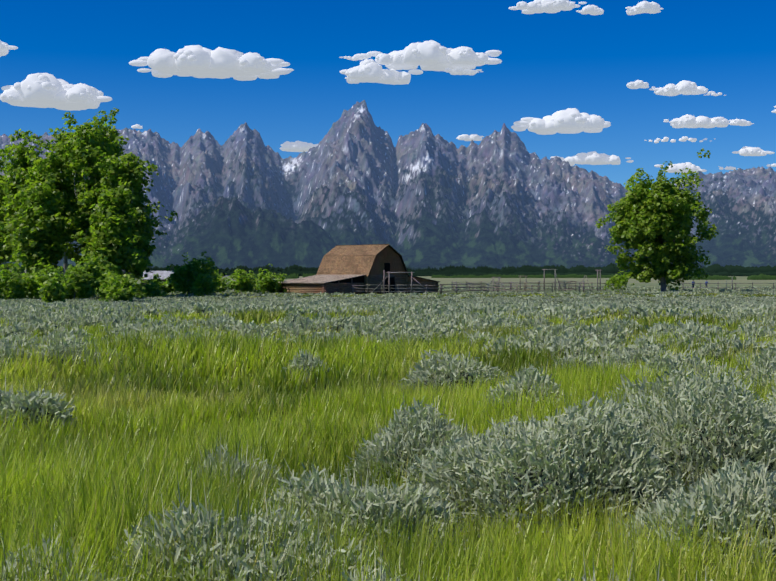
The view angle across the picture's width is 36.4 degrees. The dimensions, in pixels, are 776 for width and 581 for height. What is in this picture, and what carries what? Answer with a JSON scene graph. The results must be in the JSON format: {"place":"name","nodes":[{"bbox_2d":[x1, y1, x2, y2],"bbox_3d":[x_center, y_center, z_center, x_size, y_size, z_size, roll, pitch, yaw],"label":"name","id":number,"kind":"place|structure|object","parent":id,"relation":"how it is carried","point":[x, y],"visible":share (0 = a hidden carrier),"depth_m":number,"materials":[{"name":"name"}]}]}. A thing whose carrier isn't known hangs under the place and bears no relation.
{"place":"outdoors","nodes":[
{"label":"outdoors","id":0,"kind":"place"},
{"bbox_2d":[0,40,17,56],"bbox_3d":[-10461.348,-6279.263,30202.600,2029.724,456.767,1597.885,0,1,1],"label":"cloud","id":1,"kind":"structure","parent":0,"point":[5,48],"depth_m":30028.36,"materials":[{"name":"white"}]},
{"bbox_2d":[0,73,111,110],"bbox_3d":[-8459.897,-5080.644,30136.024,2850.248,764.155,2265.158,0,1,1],"label":"cloud","id":2,"kind":"structure","parent":0,"point":[42,90],"depth_m":29357.21,"materials":[{"name":"white"}]},
{"bbox_2d":[131,124,142,128],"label":"cloud","id":3,"kind":"structure","parent":0,"point":[137,126],"depth_m":30052.71,"materials":[{"name":"white"}]},
{"bbox_2d":[129,45,293,80],"bbox_3d":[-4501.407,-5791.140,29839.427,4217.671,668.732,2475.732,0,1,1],"label":"cloud","id":4,"kind":"structure","parent":0,"point":[197,61],"depth_m":29129.54,"materials":[{"name":"white"}]},
{"bbox_2d":[279,141,317,151],"bbox_3d":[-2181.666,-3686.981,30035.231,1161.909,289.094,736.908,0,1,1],"label":"cloud","id":5,"kind":"structure","parent":0,"point":[295,146],"depth_m":29831.96,"materials":[{"name":"white"}]},
{"bbox_2d":[339,56,362,60],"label":"cloud","id":6,"kind":"structure","parent":0,"point":[354,58],"depth_m":29939.54,"materials":[{"name":"white"}]},
{"bbox_2d":[340,59,422,84],"bbox_3d":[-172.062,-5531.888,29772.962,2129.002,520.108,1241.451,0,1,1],"label":"cloud","id":7,"kind":"structure","parent":0,"point":[369,70],"depth_m":29591.41,"materials":[{"name":"white"}]},
{"bbox_2d":[0,292,775,580],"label":"meadow grass","id":8,"kind":"structure","parent":0,"point":[152,419],"depth_m":13.71,"materials":[{"name":"green plant"}]},
{"bbox_2d":[0,100,775,275],"bbox_3d":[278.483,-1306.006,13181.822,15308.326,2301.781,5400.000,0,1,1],"label":"mountain range","id":9,"kind":"structure","parent":0,"point":[423,196],"depth_m":13183.08,"materials":[{"name":"grey stone"}]},
{"bbox_2d":[0,0,775,189],"label":"sky","id":10,"kind":"structure","parent":0,"point":[551,63],"materials":[{"name":"blue"}]},
{"bbox_2d":[353,40,501,71],"bbox_3d":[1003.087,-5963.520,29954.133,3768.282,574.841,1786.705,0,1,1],"label":"cloud","id":11,"kind":"structure","parent":0,"point":[430,55],"depth_m":29488.63,"materials":[{"name":"white"}]},
{"bbox_2d":[95,276,775,302],"bbox_3d":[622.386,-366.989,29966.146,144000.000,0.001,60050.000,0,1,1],"label":"ground","id":12,"kind":"structure","parent":0,"point":[741,281],"depth_m":452.62,"materials":[{"name":"green plant"}]},
{"bbox_2d":[0,159,17,289],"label":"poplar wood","id":13,"kind":"object","parent":12,"relation":"on","point":[4,252],"visible":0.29,"depth_m":151.50,"materials":[{"name":"green plant"}]},
{"bbox_2d":[0,265,35,299],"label":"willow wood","id":14,"kind":"object","parent":12,"relation":"on","point":[16,288],"visible":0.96,"depth_m":118.15,"materials":[{"name":"green plant"}]},
{"bbox_2d":[0,129,42,276],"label":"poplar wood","id":15,"kind":"object","parent":12,"relation":"on","point":[18,159],"visible":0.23,"depth_m":146.42,"materials":[{"name":"green plant"}]},
{"bbox_2d":[12,270,41,298],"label":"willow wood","id":16,"kind":"object","parent":12,"relation":"on","point":[32,277],"visible":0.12,"depth_m":123.82,"materials":[{"name":"green plant"}]},
{"bbox_2d":[0,173,68,276],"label":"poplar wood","id":17,"kind":"object","parent":12,"relation":"on","point":[39,242],"visible":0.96,"depth_m":133.11,"materials":[{"name":"green plant"}]},
{"bbox_2d":[2,143,83,271],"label":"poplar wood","id":18,"kind":"object","parent":12,"relation":"on","point":[53,164],"visible":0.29,"depth_m":139.38,"materials":[{"name":"green plant"}]},
{"bbox_2d":[26,264,63,298],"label":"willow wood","id":19,"kind":"object","parent":12,"relation":"on","point":[40,278],"visible":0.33,"depth_m":119.65,"materials":[{"name":"green plant"}]},
{"bbox_2d":[36,269,73,302],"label":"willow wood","id":20,"kind":"object","parent":12,"relation":"on","point":[52,290],"visible":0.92,"depth_m":105.11,"materials":[{"name":"green plant"}]},
{"bbox_2d":[47,112,89,273],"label":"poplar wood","id":21,"kind":"object","parent":12,"relation":"on","point":[61,137],"visible":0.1,"depth_m":146.10,"materials":[{"name":"green plant"}]},
{"bbox_2d":[42,111,117,265],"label":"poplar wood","id":22,"kind":"object","parent":12,"relation":"on","point":[78,216],"visible":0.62,"depth_m":138.64,"materials":[{"name":"green plant"}]},
{"bbox_2d":[57,266,104,299],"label":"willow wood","id":23,"kind":"object","parent":12,"relation":"on","point":[81,285],"visible":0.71,"depth_m":117.96,"materials":[{"name":"green plant"}]},
{"bbox_2d":[67,247,111,298],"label":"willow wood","id":24,"kind":"object","parent":12,"relation":"on","point":[95,269],"visible":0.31,"depth_m":121.77,"materials":[{"name":"green plant"}]},
{"bbox_2d":[70,108,132,202],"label":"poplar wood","id":25,"kind":"object","parent":12,"relation":"on","point":[109,133],"visible":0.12,"depth_m":143.50,"materials":[{"name":"green plant"}]},
{"bbox_2d":[70,181,152,276],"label":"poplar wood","id":26,"kind":"object","parent":12,"relation":"on","point":[114,222],"visible":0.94,"depth_m":130.08,"materials":[{"name":"green plant"}]},
{"bbox_2d":[99,263,134,295],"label":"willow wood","id":27,"kind":"object","parent":12,"relation":"on","point":[103,281],"visible":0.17,"depth_m":119.84,"materials":[{"name":"green plant"}]},
{"bbox_2d":[98,272,138,301],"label":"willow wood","id":28,"kind":"object","parent":12,"relation":"on","point":[125,290],"visible":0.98,"depth_m":107.71,"materials":[{"name":"green plant"}]},
{"bbox_2d":[81,136,177,272],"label":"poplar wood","id":29,"kind":"object","parent":12,"relation":"on","point":[116,171],"visible":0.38,"depth_m":136.41,"materials":[{"name":"green plant"}]},
{"bbox_2d":[120,273,147,298],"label":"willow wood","id":30,"kind":"object","parent":12,"relation":"on","point":[141,292],"visible":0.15,"depth_m":126.19,"materials":[{"name":"green plant"}]},
{"bbox_2d":[124,184,163,283],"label":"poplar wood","id":31,"kind":"object","parent":12,"relation":"on","point":[148,249],"visible":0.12,"depth_m":141.13,"materials":[{"name":"green plant"}]},
{"bbox_2d":[141,273,161,291],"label":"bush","id":32,"kind":"object","parent":12,"relation":"on","point":[159,283],"visible":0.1,"depth_m":159.89,"materials":[{"name":"green plant"}]},
{"bbox_2d":[138,279,165,296],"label":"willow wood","id":33,"kind":"object","parent":12,"relation":"on","point":[151,290],"visible":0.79,"depth_m":132.06,"materials":[{"name":"green plant"}]},
{"bbox_2d":[141,271,176,286],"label":"log shed","id":34,"kind":"structure","parent":12,"relation":"on","point":[164,274],"depth_m":231.43,"materials":[{"name":"metal"}]},
{"bbox_2d":[161,276,180,293],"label":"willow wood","id":35,"kind":"object","parent":12,"relation":"on","point":[167,287],"visible":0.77,"depth_m":161.90,"materials":[{"name":"green plant"}]},
{"bbox_2d":[30,272,314,278],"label":"distant tree line","id":36,"kind":"object","parent":12,"relation":"on","point":[293,276],"visible":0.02,"depth_m":1102.57,"materials":[{"name":"green plant"}]},
{"bbox_2d":[166,264,199,295],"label":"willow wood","id":37,"kind":"object","parent":12,"relation":"on","point":[175,276],"visible":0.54,"depth_m":149.10,"materials":[{"name":"green plant"}]},
{"bbox_2d":[166,251,217,293],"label":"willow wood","id":38,"kind":"object","parent":12,"relation":"on","point":[185,272],"visible":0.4,"depth_m":149.76,"materials":[{"name":"green plant"}]},
{"bbox_2d":[190,273,217,296],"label":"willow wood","id":39,"kind":"object","parent":12,"relation":"on","point":[202,287],"visible":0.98,"depth_m":139.99,"materials":[{"name":"green plant"}]},
{"bbox_2d":[199,263,224,292],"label":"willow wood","id":40,"kind":"object","parent":12,"relation":"on","point":[219,288],"visible":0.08,"depth_m":158.26,"materials":[{"name":"green plant"}]},
{"bbox_2d":[214,273,230,292],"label":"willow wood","id":41,"kind":"object","parent":12,"relation":"on","point":[223,283],"visible":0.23,"depth_m":170.29,"materials":[{"name":"green plant"}]},
{"bbox_2d":[225,269,259,292],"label":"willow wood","id":42,"kind":"object","parent":12,"relation":"on","point":[243,282],"visible":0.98,"depth_m":159.87,"materials":[{"name":"green plant"}]},
{"bbox_2d":[235,270,260,292],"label":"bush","id":43,"kind":"object","parent":12,"relation":"on","point":[238,291],"visible":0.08,"depth_m":174.87,"materials":[{"name":"green plant"}]},
{"bbox_2d":[255,264,286,293],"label":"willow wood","id":44,"kind":"object","parent":12,"relation":"on","point":[268,283],"visible":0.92,"depth_m":165.97,"materials":[{"name":"green plant"}]},
{"bbox_2d":[272,274,285,292],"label":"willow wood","id":45,"kind":"object","parent":12,"relation":"on","point":[278,277],"depth_m":178.14,"materials":[{"name":"green plant"}]},
{"bbox_2d":[277,244,439,293],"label":"barn","id":46,"kind":"structure","parent":12,"relation":"on","point":[342,268],"depth_m":167.75,"materials":[{"name":"brown wood"}]},
{"bbox_2d":[0,286,775,580],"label":"sagebrush","id":47,"kind":"object","parent":12,"relation":"on","point":[660,415],"depth_m":11.81,"materials":[{"name":"plant"}]},
{"bbox_2d":[0,296,775,580],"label":"sagebrush stalks","id":48,"kind":"object","parent":12,"relation":"on","point":[296,546],"visible":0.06,"depth_m":10.72,"materials":[{"name":"grey plant"}]},
{"bbox_2d":[2,262,775,274],"bbox_3d":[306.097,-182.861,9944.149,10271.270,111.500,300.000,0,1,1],"label":"conifer belt","id":49,"kind":"object","parent":12,"relation":"on","point":[608,268],"visible":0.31,"depth_m":9823.44,"materials":[{"name":"green plant"}]},
{"bbox_2d":[22,271,775,275],"bbox_3d":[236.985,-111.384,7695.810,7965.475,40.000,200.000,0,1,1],"label":"distant tree line","id":50,"kind":"object","parent":12,"relation":"on","point":[770,273],"visible":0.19,"depth_m":7607.22,"materials":[{"name":"green plant"}]},
{"bbox_2d":[254,269,775,293],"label":"corral fences","id":51,"kind":"object","parent":12,"relation":"on","point":[501,283],"visible":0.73,"depth_m":185.91,"materials":[{"name":"grey wood"}]},
{"bbox_2d":[431,273,630,277],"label":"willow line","id":52,"kind":"object","parent":12,"relation":"on","point":[550,275],"visible":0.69,"depth_m":1497.30,"materials":[{"name":"green plant"}]},
{"bbox_2d":[603,271,634,291],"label":"bush","id":53,"kind":"object","parent":12,"relation":"on","point":[617,281],"visible":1,"depth_m":184.88,"materials":[{"name":"green plant"}]},
{"bbox_2d":[595,148,718,291],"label":"tree","id":54,"kind":"object","parent":12,"relation":"on","point":[654,226],"visible":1,"depth_m":186.69,"materials":[{"name":"green plant"}]},
{"bbox_2d":[688,274,775,279],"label":"willow line","id":55,"kind":"object","parent":12,"relation":"on","point":[751,277],"visible":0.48,"depth_m":755.67,"materials":[{"name":"green plant"}]},
{"bbox_2d":[445,67,483,74],"bbox_3d":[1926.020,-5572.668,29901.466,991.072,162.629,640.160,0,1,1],"label":"cloud","id":56,"kind":"structure","parent":0,"point":[457,71],"depth_m":29881.85,"materials":[{"name":"white"}]},
{"bbox_2d":[456,134,483,140],"bbox_3d":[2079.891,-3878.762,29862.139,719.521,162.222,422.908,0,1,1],"label":"cloud","id":57,"kind":"structure","parent":0,"point":[473,137],"depth_m":29753.44,"materials":[{"name":"white"}]},
{"bbox_2d":[508,0,586,13],"bbox_3d":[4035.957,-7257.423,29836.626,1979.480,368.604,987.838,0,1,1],"label":"cloud","id":58,"kind":"structure","parent":0,"point":[545,6],"depth_m":29622.61,"materials":[{"name":"white"}]},
{"bbox_2d":[511,108,610,134],"bbox_3d":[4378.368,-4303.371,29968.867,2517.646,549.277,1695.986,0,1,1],"label":"cloud","id":59,"kind":"structure","parent":0,"point":[570,121],"depth_m":29448.90,"materials":[{"name":"white"}]},
{"bbox_2d":[576,5,603,14],"bbox_3d":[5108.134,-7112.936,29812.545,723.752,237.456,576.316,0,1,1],"label":"cloud","id":60,"kind":"structure","parent":0,"point":[592,9],"depth_m":29712.14,"materials":[{"name":"white"}]},
{"bbox_2d":[550,151,633,165],"bbox_3d":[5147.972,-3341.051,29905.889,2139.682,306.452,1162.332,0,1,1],"label":"cloud","id":61,"kind":"structure","parent":0,"point":[593,158],"depth_m":29531.75,"materials":[{"name":"white"}]},
{"bbox_2d":[626,80,648,88],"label":"cloud","id":62,"kind":"structure","parent":0,"point":[636,84],"depth_m":29656.38,"materials":[{"name":"white"}]},
{"bbox_2d":[625,1,663,14],"bbox_3d":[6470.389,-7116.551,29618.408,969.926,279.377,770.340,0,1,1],"label":"cloud","id":63,"kind":"structure","parent":0,"point":[652,7],"depth_m":29447.78,"materials":[{"name":"white"}]},
{"bbox_2d":[644,136,706,142],"bbox_3d":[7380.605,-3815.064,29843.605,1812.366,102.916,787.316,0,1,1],"label":"cloud","id":64,"kind":"structure","parent":0,"point":[682,139],"depth_m":29702.66,"materials":[{"name":"white"}]},
{"bbox_2d":[654,162,706,172],"bbox_3d":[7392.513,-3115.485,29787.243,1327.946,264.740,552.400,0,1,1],"label":"cloud","id":65,"kind":"structure","parent":0,"point":[684,166],"depth_m":29634.14,"materials":[{"name":"white"}]},
{"bbox_2d":[649,80,714,95],"bbox_3d":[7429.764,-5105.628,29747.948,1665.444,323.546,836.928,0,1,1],"label":"cloud","id":66,"kind":"structure","parent":0,"point":[684,87],"depth_m":29511.75,"materials":[{"name":"white"}]},
{"bbox_2d":[663,114,732,127],"bbox_3d":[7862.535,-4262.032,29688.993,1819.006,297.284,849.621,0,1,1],"label":"cloud","id":67,"kind":"structure","parent":0,"point":[687,121],"depth_m":29446.68,"materials":[{"name":"white"}]},
{"bbox_2d":[704,92,725,95],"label":"cloud","id":68,"kind":"structure","parent":0,"point":[716,94],"depth_m":29695.44,"materials":[{"name":"white"}]},
{"bbox_2d":[718,166,738,169],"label":"cloud","id":69,"kind":"structure","parent":0,"point":[727,168],"depth_m":29781.83,"materials":[{"name":"white"}]},
{"bbox_2d":[729,119,753,125],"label":"cloud","id":70,"kind":"structure","parent":0,"point":[739,122],"depth_m":29641.30,"materials":[{"name":"white"}]},
{"bbox_2d":[732,146,774,155],"bbox_3d":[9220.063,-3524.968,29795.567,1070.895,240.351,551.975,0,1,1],"label":"cloud","id":71,"kind":"structure","parent":0,"point":[750,151],"depth_m":29638.19,"materials":[{"name":"white"}]}
]}

